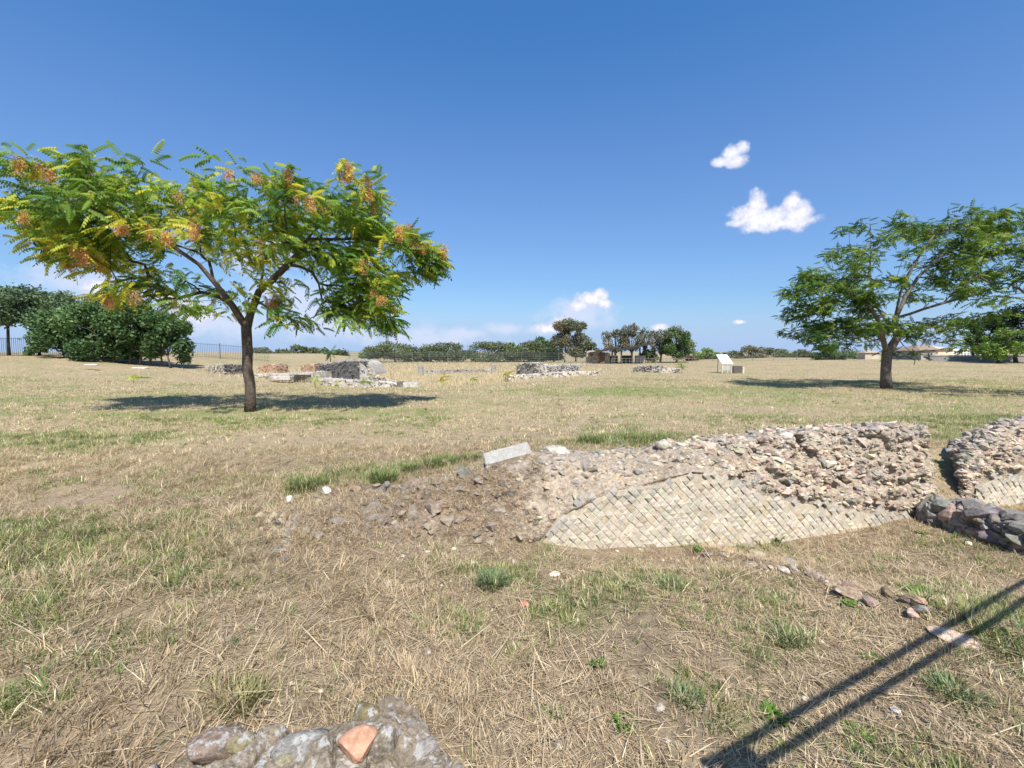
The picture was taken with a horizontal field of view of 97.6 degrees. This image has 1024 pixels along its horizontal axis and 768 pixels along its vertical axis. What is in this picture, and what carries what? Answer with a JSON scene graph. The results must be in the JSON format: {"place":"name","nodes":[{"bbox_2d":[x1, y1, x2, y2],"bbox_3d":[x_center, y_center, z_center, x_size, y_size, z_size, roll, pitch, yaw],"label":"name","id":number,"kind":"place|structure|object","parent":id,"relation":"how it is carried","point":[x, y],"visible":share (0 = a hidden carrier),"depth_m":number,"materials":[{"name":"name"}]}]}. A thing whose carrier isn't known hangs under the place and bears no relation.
{"place":"outdoors","nodes":[
{"label":"outdoors","id":0,"kind":"place"},
{"bbox_2d":[0,352,1023,767],"bbox_3d":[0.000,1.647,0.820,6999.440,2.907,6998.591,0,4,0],"label":"ground","id":1,"kind":"structure","parent":0,"point":[46,368],"depth_m":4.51,"materials":[{"name":"plant"}]},
{"bbox_2d":[0,282,46,355],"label":"tree","id":2,"kind":"object","parent":1,"relation":"on","point":[14,308],"visible":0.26,"depth_m":44.83,"materials":[{"name":"green plant"}]},
{"bbox_2d":[23,339,48,355],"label":"shrub","id":3,"kind":"object","parent":1,"relation":"on","point":[29,351],"visible":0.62,"depth_m":44.51,"materials":[{"name":"green plant"}]},
{"bbox_2d":[0,287,78,355],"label":"tree","id":4,"kind":"object","parent":1,"relation":"on","point":[53,299],"visible":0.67,"depth_m":44.59,"materials":[{"name":"green plant"}]},
{"bbox_2d":[17,303,113,357],"bbox_3d":[-41.971,-5.017,42.867,7.117,5.364,5.913,-3,5,-38],"label":"tree","id":5,"kind":"object","parent":1,"relation":"on","point":[43,335],"visible":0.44,"depth_m":40.83,"materials":[{"name":"green plant"}]},
{"bbox_2d":[46,298,157,362],"bbox_3d":[-37.941,-5.114,42.234,7.817,6.422,6.862,-2,5,-30],"label":"tree","id":6,"kind":"object","parent":1,"relation":"on","point":[82,346],"visible":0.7,"depth_m":40.79,"materials":[{"name":"green plant"}]},
{"bbox_2d":[1,337,268,361],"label":"iron fence","id":7,"kind":"object","parent":1,"relation":"on","point":[21,338],"visible":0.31,"depth_m":57.09,"materials":[{"name":"metal"}]},
{"bbox_2d":[93,299,179,365],"bbox_3d":[-35.265,-5.008,42.291,6.645,6.661,4.931,2,4,24],"label":"tree","id":8,"kind":"object","parent":1,"relation":"on","point":[130,318],"visible":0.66,"depth_m":41.27,"materials":[{"name":"green plant"}]},
{"bbox_2d":[136,311,196,367],"bbox_3d":[-33.219,-4.264,42.983,4.771,5.518,4.686,-3,5,-36],"label":"tree","id":9,"kind":"object","parent":1,"relation":"on","point":[181,347],"visible":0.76,"depth_m":42.27,"materials":[{"name":"green plant"}]},
{"bbox_2d":[204,363,242,374],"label":"ruined wall","id":10,"kind":"structure","parent":1,"relation":"on","point":[223,368],"depth_m":40.12,"materials":[{"name":"stone"}]},
{"bbox_2d":[0,139,455,411],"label":"tree","id":11,"kind":"object","parent":1,"relation":"on","point":[63,231],"visible":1,"depth_m":13.20,"materials":[{"name":"green plant"}]},
{"bbox_2d":[201,669,276,724],"bbox_3d":[-1.715,1.993,2.853,0.449,0.150,0.433,3,5,33],"label":"grass tuft","id":12,"kind":"object","parent":1,"relation":"on","point":[253,689],"visible":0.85,"depth_m":2.88,"materials":[{"name":"plant"}]},
{"bbox_2d":[253,346,272,353],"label":"tree","id":13,"kind":"object","parent":1,"relation":"on","point":[255,350],"visible":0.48,"depth_m":108.60,"materials":[{"name":"green plant"}]},
{"bbox_2d":[258,364,276,372],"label":"brick wall","id":14,"kind":"structure","parent":1,"relation":"on","point":[270,368],"depth_m":43.47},
{"bbox_2d":[272,348,287,353],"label":"tree","id":15,"kind":"object","parent":1,"relation":"on","point":[279,351],"visible":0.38,"depth_m":113.96,"materials":[{"name":"green plant"}]},
{"bbox_2d":[270,376,292,379],"bbox_3d":[-17.769,-0.442,34.554,1.508,0.315,0.703,0,4,-3],"label":"stone block","id":16,"kind":"object","parent":1,"relation":"on","point":[281,377],"depth_m":34.22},
{"bbox_2d":[276,363,290,372],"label":"brick wall","id":17,"kind":"structure","parent":1,"relation":"on","point":[281,367],"depth_m":43.29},
{"bbox_2d":[240,371,331,383],"bbox_3d":[-18.855,-0.396,37.069,8.758,1.573,1.465,2,4,21],"label":"foundation","id":18,"kind":"object","parent":1,"relation":"on","point":[325,374],"visible":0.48,"depth_m":35.64,"materials":[{"name":"stone"}]},
{"bbox_2d":[267,373,291,376],"bbox_3d":[-18.591,-0.722,36.044,1.813,0.259,0.808,0,4,-3],"label":"stone block","id":19,"kind":"object","parent":18,"relation":"on","point":[277,374],"depth_m":35.66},
{"bbox_2d":[289,372,310,374],"bbox_3d":[-16.650,-0.811,35.532,1.607,0.163,1.006,0,4,-6],"label":"stone slab","id":20,"kind":"object","parent":18,"relation":"on","point":[301,373],"depth_m":35.04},
{"bbox_2d":[285,495,293,502],"bbox_3d":[-3.074,1.596,6.185,0.106,0.114,0.152,0,4,0],"label":"stone","id":21,"kind":"object","parent":1,"relation":"on","point":[289,498],"visible":0.89,"depth_m":6.15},
{"bbox_2d":[284,344,311,353],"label":"tree","id":22,"kind":"object","parent":1,"relation":"on","point":[302,349],"visible":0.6,"depth_m":109.18,"materials":[{"name":"green plant"}]},
{"bbox_2d":[283,473,327,491],"bbox_3d":[-2.999,1.420,6.584,0.681,0.223,0.682,3,5,36],"label":"grass tuft","id":23,"kind":"object","parent":1,"relation":"on","point":[307,483],"visible":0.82,"depth_m":6.54,"materials":[{"name":"plant"}]},
{"bbox_2d":[148,695,464,767],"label":"masonry stump","id":24,"kind":"object","parent":1,"relation":"on","point":[404,738],"visible":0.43,"depth_m":2.39,"materials":[{"name":"stone"}]},
{"bbox_2d":[337,724,377,763],"bbox_3d":[-0.811,1.885,2.361,0.175,0.127,0.174,2,4,23],"label":"brick fragment","id":25,"kind":"object","parent":24,"relation":"on","point":[354,744],"visible":1,"depth_m":2.32,"materials":[{"name":"brick"}]},
{"bbox_2d":[299,363,314,371],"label":"brick wall","id":26,"kind":"structure","parent":1,"relation":"on","point":[306,367],"depth_m":41.51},
{"bbox_2d":[307,374,324,387],"bbox_3d":[-13.070,-0.194,30.032,1.048,1.119,1.292,0,4,0],"label":"sapling","id":27,"kind":"object","parent":1,"relation":"on","point":[314,380],"visible":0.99,"depth_m":30.00,"materials":[{"name":"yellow plant"}]},
{"bbox_2d":[308,347,327,353],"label":"tree","id":28,"kind":"object","parent":1,"relation":"on","point":[314,350],"visible":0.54,"depth_m":110.87,"materials":[{"name":"green plant"}]},
{"bbox_2d":[321,486,330,493],"bbox_3d":[-2.614,1.516,6.325,0.174,0.129,0.108,4,6,42],"label":"stone","id":29,"kind":"object","parent":1,"relation":"on","point":[327,490],"visible":0.84,"depth_m":6.29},
{"bbox_2d":[324,344,338,361],"bbox_3d":[-24.305,-3.824,59.927,2.798,3.011,2.045,3,5,38],"label":"palm","id":30,"kind":"object","parent":1,"relation":"on","point":[329,353],"visible":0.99,"depth_m":59.84,"materials":[{"name":"green plant"}]},
{"bbox_2d":[332,348,349,355],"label":"tree","id":31,"kind":"object","parent":1,"relation":"on","point":[343,352],"visible":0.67,"depth_m":103.15,"materials":[{"name":"green plant"}]},
{"bbox_2d":[315,359,386,379],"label":"stone block","id":32,"kind":"structure","parent":1,"relation":"on","point":[357,369],"depth_m":35.69,"materials":[{"name":"stone"}]},
{"bbox_2d":[320,377,396,387],"bbox_3d":[-10.840,0.160,34.254,7.612,1.244,1.165,0,4,6],"label":"foundation","id":33,"kind":"object","parent":1,"relation":"on","point":[350,382],"visible":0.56,"depth_m":34.01,"materials":[{"name":"stone"}]},
{"bbox_2d":[110,361,640,386],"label":"tall dry grass","id":34,"kind":"structure","parent":1,"relation":"on","point":[411,366],"depth_m":45.34,"materials":[{"name":"plant"}]},
{"bbox_2d":[363,465,400,484],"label":"grass tuft","id":35,"kind":"object","parent":1,"relation":"on","point":[384,476],"visible":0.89,"depth_m":6.89,"materials":[{"name":"plant"}]},
{"bbox_2d":[363,372,419,387],"bbox_3d":[-9.222,-0.216,34.938,3.923,1.367,4.716,0,4,0],"label":"rubble pile","id":36,"kind":"object","parent":1,"relation":"on","point":[377,377],"visible":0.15,"depth_m":34.77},
{"bbox_2d":[361,340,424,361],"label":"tree","id":37,"kind":"object","parent":1,"relation":"on","point":[379,350],"visible":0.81,"depth_m":82.91,"materials":[{"name":"green plant"}]},
{"bbox_2d":[255,463,539,531],"bbox_3d":[-1.176,1.489,5.891,4.246,0.741,1.249,0,4,0],"label":"wall footing","id":38,"kind":"object","parent":1,"relation":"on","point":[414,481],"depth_m":6.21,"materials":[{"name":"stone"}]},
{"bbox_2d":[402,382,418,387],"bbox_3d":[-7.470,0.099,33.089,1.172,0.439,0.612,-1,4,-8],"label":"stone block","id":39,"kind":"object","parent":1,"relation":"on","point":[410,384],"depth_m":32.81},
{"bbox_2d":[399,461,424,472],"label":"grass tuft","id":40,"kind":"object","parent":1,"relation":"on","point":[408,468],"visible":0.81,"depth_m":7.38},
{"bbox_2d":[408,346,432,361],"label":"tree","id":41,"kind":"object","parent":1,"relation":"on","point":[425,359],"visible":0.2,"depth_m":86.11,"materials":[{"name":"green plant"}]},
{"bbox_2d":[421,453,458,468],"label":"grass tuft","id":42,"kind":"object","parent":1,"relation":"on","point":[440,458],"visible":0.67,"depth_m":7.68,"materials":[{"name":"plant"}]},
{"bbox_2d":[419,341,477,361],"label":"tree","id":43,"kind":"object","parent":1,"relation":"on","point":[443,350],"visible":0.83,"depth_m":83.84,"materials":[{"name":"green plant"}]},
{"bbox_2d":[418,364,496,374],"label":"stone sill","id":44,"kind":"structure","parent":1,"relation":"on","point":[422,371],"depth_m":47.00,"materials":[{"name":"stone"}]},
{"bbox_2d":[348,350,585,362],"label":"wire fence","id":45,"kind":"object","parent":1,"relation":"on","point":[490,356],"visible":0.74,"depth_m":77.69,"materials":[{"name":"metal"}]},
{"bbox_2d":[459,450,480,460],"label":"grass tuft","id":46,"kind":"object","parent":1,"relation":"on","point":[474,455],"visible":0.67,"depth_m":8.09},
{"bbox_2d":[463,341,513,361],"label":"tree","id":47,"kind":"object","parent":1,"relation":"on","point":[488,346],"visible":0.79,"depth_m":84.45,"materials":[{"name":"green plant"}]},
{"bbox_2d":[471,565,512,590],"bbox_3d":[-0.204,1.907,4.389,0.500,0.170,0.471,0,4,0],"label":"grass tuft","id":48,"kind":"object","parent":1,"relation":"on","point":[493,574],"visible":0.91,"depth_m":4.41,"materials":[{"name":"plant"}]},
{"bbox_2d":[0,353,1023,388],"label":"distant field grass","id":49,"kind":"structure","parent":1,"relation":"on","point":[611,366],"depth_m":37.46,"materials":[{"name":"plant"}]},
{"bbox_2d":[500,340,552,361],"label":"tree","id":50,"kind":"object","parent":1,"relation":"on","point":[526,348],"visible":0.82,"depth_m":83.90,"materials":[{"name":"green plant"}]},
{"bbox_2d":[532,336,553,350],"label":"tree","id":51,"kind":"object","parent":1,"relation":"on","point":[539,338],"visible":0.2,"depth_m":96.86,"materials":[{"name":"green plant"}]},
{"bbox_2d":[515,362,582,373],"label":"ruined wall","id":52,"kind":"structure","parent":1,"relation":"on","point":[529,368],"depth_m":39.19,"materials":[{"name":"stone"}]},
{"bbox_2d":[505,371,597,380],"bbox_3d":[3.344,-0.455,38.101,8.086,1.326,0.787,0,4,-6],"label":"footing","id":53,"kind":"object","parent":1,"relation":"on","point":[549,374],"visible":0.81,"depth_m":37.84,"materials":[{"name":"stone"}]},
{"bbox_2d":[543,349,563,361],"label":"tree","id":54,"kind":"object","parent":1,"relation":"on","point":[553,356],"visible":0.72,"depth_m":83.27,"materials":[{"name":"green plant"}]},
{"bbox_2d":[542,703,564,720],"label":"weed","id":55,"kind":"object","parent":1,"relation":"on","point":[551,712],"visible":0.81,"depth_m":2.80,"materials":[{"name":"green plant"}]},
{"bbox_2d":[549,316,591,362],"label":"tree","id":56,"kind":"object","parent":1,"relation":"on","point":[563,341],"visible":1,"depth_m":79.00,"materials":[{"name":"green plant"}]},
{"bbox_2d":[578,342,599,357],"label":"tree","id":57,"kind":"object","parent":1,"relation":"on","point":[593,345],"visible":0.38,"depth_m":82.93,"materials":[{"name":"green plant"}]},
{"bbox_2d":[574,432,609,443],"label":"grass tuft","id":58,"kind":"object","parent":1,"relation":"on","point":[589,435],"visible":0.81,"depth_m":8.62,"materials":[{"name":"plant"}]},
{"bbox_2d":[588,657,606,670],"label":"weed","id":59,"kind":"object","parent":1,"relation":"on","point":[602,659],"visible":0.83,"depth_m":3.23,"materials":[{"name":"green plant"}]},
{"bbox_2d":[270,421,939,562],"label":"ruined wall","id":60,"kind":"structure","parent":1,"relation":"on","point":[779,482],"depth_m":6.05,"materials":[{"name":"stone"},{"name":"mortar"}]},
{"bbox_2d":[483,442,531,466],"bbox_3d":[-0.067,1.042,6.451,0.698,0.357,0.345,-1,4,-7],"label":"stone slab","id":61,"kind":"object","parent":60,"relation":"on","point":[502,455],"depth_m":6.37,"materials":[{"name":"stone"}]},
{"bbox_2d":[543,445,570,454],"bbox_3d":[0.653,0.978,6.505,0.412,0.180,0.314,0,4,0],"label":"boulder","id":62,"kind":"object","parent":60,"relation":"on","point":[556,449],"visible":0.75,"depth_m":6.39,"materials":[{"name":"stone"}]},
{"bbox_2d":[655,440,668,448],"bbox_3d":[2.196,0.889,6.602,0.178,0.134,0.196,0,4,0],"label":"stone","id":63,"kind":"object","parent":60,"relation":"on","point":[662,444],"visible":1,"depth_m":6.53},
{"bbox_2d":[601,329,631,353],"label":"tree","id":64,"kind":"object","parent":1,"relation":"on","point":[613,333],"visible":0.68,"depth_m":91.25,"materials":[{"name":"green plant"}]},
{"bbox_2d":[609,710,637,733],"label":"weed","id":65,"kind":"object","parent":1,"relation":"on","point":[615,715],"visible":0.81,"depth_m":2.73,"materials":[{"name":"green plant"}]},
{"bbox_2d":[619,323,642,352],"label":"tree","id":66,"kind":"object","parent":1,"relation":"on","point":[632,332],"visible":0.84,"depth_m":89.22,"materials":[{"name":"green plant"}]},
{"bbox_2d":[585,342,695,363],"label":"shelter","id":67,"kind":"object","parent":1,"relation":"on","point":[598,357],"visible":0.95,"depth_m":73.36,"materials":[{"name":"metal"}]},
{"bbox_2d":[615,429,665,444],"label":"grass tuft","id":68,"kind":"object","parent":1,"relation":"on","point":[646,435],"visible":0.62,"depth_m":8.86,"materials":[{"name":"plant"}]},
{"bbox_2d":[637,327,653,362],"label":"tree","id":69,"kind":"object","parent":1,"relation":"on","point":[643,335],"visible":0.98,"depth_m":75.53,"materials":[{"name":"green plant"}]},
{"bbox_2d":[641,349,659,362],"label":"bush","id":70,"kind":"object","parent":1,"relation":"on","point":[650,353],"visible":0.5,"depth_m":78.49,"materials":[{"name":"green plant"}]},
{"bbox_2d":[631,365,680,372],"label":"ruined wall","id":71,"kind":"structure","parent":1,"relation":"on","point":[653,368],"depth_m":41.63,"materials":[{"name":"stone"}]},
{"bbox_2d":[653,702,664,711],"bbox_3d":[0.932,2.044,2.832,0.076,0.045,0.071,0,4,0],"label":"pebble","id":72,"kind":"object","parent":1,"relation":"on","point":[660,706],"visible":0.99,"depth_m":2.81,"materials":[{"name":"stone"}]},
{"bbox_2d":[648,329,671,362],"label":"tree","id":73,"kind":"object","parent":1,"relation":"on","point":[659,338],"visible":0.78,"depth_m":77.45,"materials":[{"name":"green plant"}]},
{"bbox_2d":[653,572,685,590],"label":"grass tuft","id":74,"kind":"object","parent":1,"relation":"on","point":[670,579],"visible":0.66,"depth_m":4.45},
{"bbox_2d":[656,324,696,362],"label":"tree","id":75,"kind":"object","parent":1,"relation":"on","point":[681,337],"visible":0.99,"depth_m":76.54,"materials":[{"name":"green plant"}]},
{"bbox_2d":[660,672,706,714],"bbox_3d":[1.131,2.023,2.933,0.296,0.109,0.299,-3,5,-39],"label":"grass tuft","id":76,"kind":"object","parent":1,"relation":"on","point":[678,686],"visible":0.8,"depth_m":2.94,"materials":[{"name":"plant"}]},
{"bbox_2d":[691,348,722,359],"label":"bush","id":77,"kind":"object","parent":1,"relation":"on","point":[706,353],"visible":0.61,"depth_m":90.84,"materials":[{"name":"green plant"}]},
{"bbox_2d":[703,612,721,622],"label":"weed","id":78,"kind":"object","parent":1,"relation":"on","point":[708,613],"visible":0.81,"depth_m":3.83,"materials":[{"name":"green plant"}]},
{"bbox_2d":[716,355,732,372],"bbox_3d":[19.153,-1.761,40.387,1.109,1.776,1.020,0,4,0],"label":"information panel","id":79,"kind":"object","parent":1,"relation":"on","point":[724,359],"visible":0.8,"depth_m":40.08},
{"bbox_2d":[721,350,738,357],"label":"bush","id":80,"kind":"object","parent":1,"relation":"on","point":[733,353],"visible":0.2,"depth_m":95.56,"materials":[{"name":"green plant"}]},
{"bbox_2d":[732,366,743,372],"bbox_3d":[20.285,-1.290,40.207,0.953,0.700,0.585,1,4,11],"label":"bin","id":81,"kind":"object","parent":1,"relation":"on","point":[737,369],"visible":0.69,"depth_m":39.95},
{"bbox_2d":[733,345,766,358],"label":"bush","id":82,"kind":"object","parent":1,"relation":"on","point":[749,349],"visible":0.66,"depth_m":87.22,"materials":[{"name":"green plant"}]},
{"bbox_2d":[757,698,792,728],"bbox_3d":[1.635,2.082,2.828,0.212,0.065,0.220,0,4,0],"label":"weed","id":83,"kind":"object","parent":1,"relation":"on","point":[771,707],"visible":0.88,"depth_m":2.83,"materials":[{"name":"green plant"}]},
{"bbox_2d":[694,350,860,360],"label":"wire fence","id":84,"kind":"object","parent":1,"relation":"on","point":[779,356],"visible":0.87,"depth_m":73.36,"materials":[{"name":"metal"}]},
{"bbox_2d":[764,347,795,357],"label":"bush","id":85,"kind":"object","parent":1,"relation":"on","point":[778,352],"visible":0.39,"depth_m":91.34,"materials":[{"name":"green plant"}]},
{"bbox_2d":[777,566,789,573],"bbox_3d":[2.912,1.994,4.797,0.107,0.060,0.146,0,4,0],"label":"stone","id":86,"kind":"object","parent":1,"relation":"on","point":[783,568],"visible":0.91,"depth_m":4.78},
{"bbox_2d":[766,620,816,653],"bbox_3d":[2.201,1.986,3.540,0.390,0.100,0.391,0,4,0],"label":"grass tuft","id":87,"kind":"object","parent":1,"relation":"on","point":[800,637],"visible":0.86,"depth_m":3.52,"materials":[{"name":"plant"}]},
{"bbox_2d":[783,349,812,357],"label":"bush","id":88,"kind":"object","parent":1,"relation":"on","point":[802,354],"visible":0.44,"depth_m":90.38,"materials":[{"name":"green plant"}]},
{"bbox_2d":[807,343,857,359],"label":"bush","id":89,"kind":"object","parent":1,"relation":"on","point":[818,356],"visible":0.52,"depth_m":68.94,"materials":[{"name":"green plant"}]},
{"bbox_2d":[840,597,865,608],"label":"weed","id":90,"kind":"object","parent":1,"relation":"on","point":[847,602],"visible":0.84,"depth_m":4.12,"materials":[{"name":"green plant"}]},
{"bbox_2d":[842,720,877,745],"bbox_3d":[2.075,2.099,2.698,0.192,0.045,0.182,0,4,0],"label":"weed","id":91,"kind":"object","parent":1,"relation":"on","point":[868,736],"visible":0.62,"depth_m":2.69,"materials":[{"name":"green plant"}]},
{"bbox_2d":[703,539,1022,650],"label":"stone ridge","id":92,"kind":"structure","parent":1,"relation":"on","point":[844,588],"depth_m":3.94,"materials":[{"name":"stone"}]},
{"bbox_2d":[857,350,880,358],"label":"hut","id":93,"kind":"object","parent":1,"relation":"on","point":[867,354],"visible":0.77,"depth_m":73.09,"materials":[{"name":"paint"}]},
{"bbox_2d":[857,651,881,664],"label":"weed","id":94,"kind":"object","parent":1,"relation":"on","point":[873,655],"visible":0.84,"depth_m":3.34,"materials":[{"name":"green plant"}]},
{"bbox_2d":[889,706,901,714],"bbox_3d":[2.424,2.068,2.834,0.050,0.042,0.073,2,5,25],"label":"stone","id":95,"kind":"object","parent":1,"relation":"on","point":[892,708],"visible":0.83,"depth_m":2.82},
{"bbox_2d":[770,198,1023,388],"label":"tree","id":96,"kind":"object","parent":1,"relation":"on","point":[862,300],"visible":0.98,"depth_m":22.81,"materials":[{"name":"green plant"}]},
{"bbox_2d":[892,344,952,359],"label":"house","id":97,"kind":"structure","parent":1,"relation":"on","point":[932,350],"depth_m":66.63,"materials":[{"name":"brick"}]},
{"bbox_2d":[904,581,940,596],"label":"weed","id":98,"kind":"object","parent":1,"relation":"on","point":[918,586],"visible":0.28,"depth_m":4.50,"materials":[{"name":"green plant"}]},
{"bbox_2d":[916,664,997,713],"bbox_3d":[2.918,2.013,2.962,0.371,0.133,0.400,0,4,0],"label":"grass tuft","id":99,"kind":"object","parent":1,"relation":"on","point":[949,681],"visible":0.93,"depth_m":2.98,"materials":[{"name":"plant"}]},
{"bbox_2d":[953,349,975,354],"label":"building","id":100,"kind":"structure","parent":1,"relation":"on","point":[963,352],"depth_m":69.85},
{"bbox_2d":[915,494,1023,554],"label":"stone wall","id":101,"kind":"structure","parent":1,"relation":"on","point":[975,518],"depth_m":6.12,"materials":[{"name":"stone"}]},
{"bbox_2d":[963,321,986,354],"bbox_3d":[58.558,-5.523,56.905,2.993,5.508,2.260,-2,4,-23],"label":"tree","id":102,"kind":"object","parent":1,"relation":"on","point":[972,340],"visible":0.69,"depth_m":56.51,"materials":[{"name":"green plant"}]},
{"bbox_2d":[928,355,1023,361],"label":"boundary wall","id":103,"kind":"structure","parent":1,"relation":"on","point":[958,358],"depth_m":56.38,"materials":[{"name":"stone"}]},
{"bbox_2d":[944,414,1023,505],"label":"ruined wall","id":104,"kind":"structure","parent":1,"relation":"on","point":[987,462],"depth_m":7.41,"materials":[{"name":"stone"}]},
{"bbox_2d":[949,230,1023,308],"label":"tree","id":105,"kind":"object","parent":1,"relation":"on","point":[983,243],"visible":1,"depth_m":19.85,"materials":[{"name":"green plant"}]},
{"bbox_2d":[972,327,1023,363],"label":"shrub","id":106,"kind":"object","parent":1,"relation":"on","point":[1001,348],"visible":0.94,"depth_m":49.48,"materials":[{"name":"green plant"}]},
{"bbox_2d":[978,303,1023,362],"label":"tree","id":107,"kind":"object","parent":1,"relation":"on","point":[1013,323],"visible":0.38,"depth_m":51.80,"materials":[{"name":"green plant"}]},
{"bbox_2d":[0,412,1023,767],"bbox_3d":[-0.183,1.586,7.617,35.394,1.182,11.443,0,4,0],"label":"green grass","id":108,"kind":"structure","parent":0,"point":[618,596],"depth_m":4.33,"materials":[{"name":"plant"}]},
{"bbox_2d":[0,369,1023,461],"bbox_3d":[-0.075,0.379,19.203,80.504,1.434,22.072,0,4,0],"label":"field grass","id":109,"kind":"structure","parent":0,"point":[427,388],"depth_m":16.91,"materials":[{"name":"plant"}]},
{"bbox_2d":[0,0,1023,351],"label":"sky","id":110,"kind":"structure","parent":0,"point":[608,165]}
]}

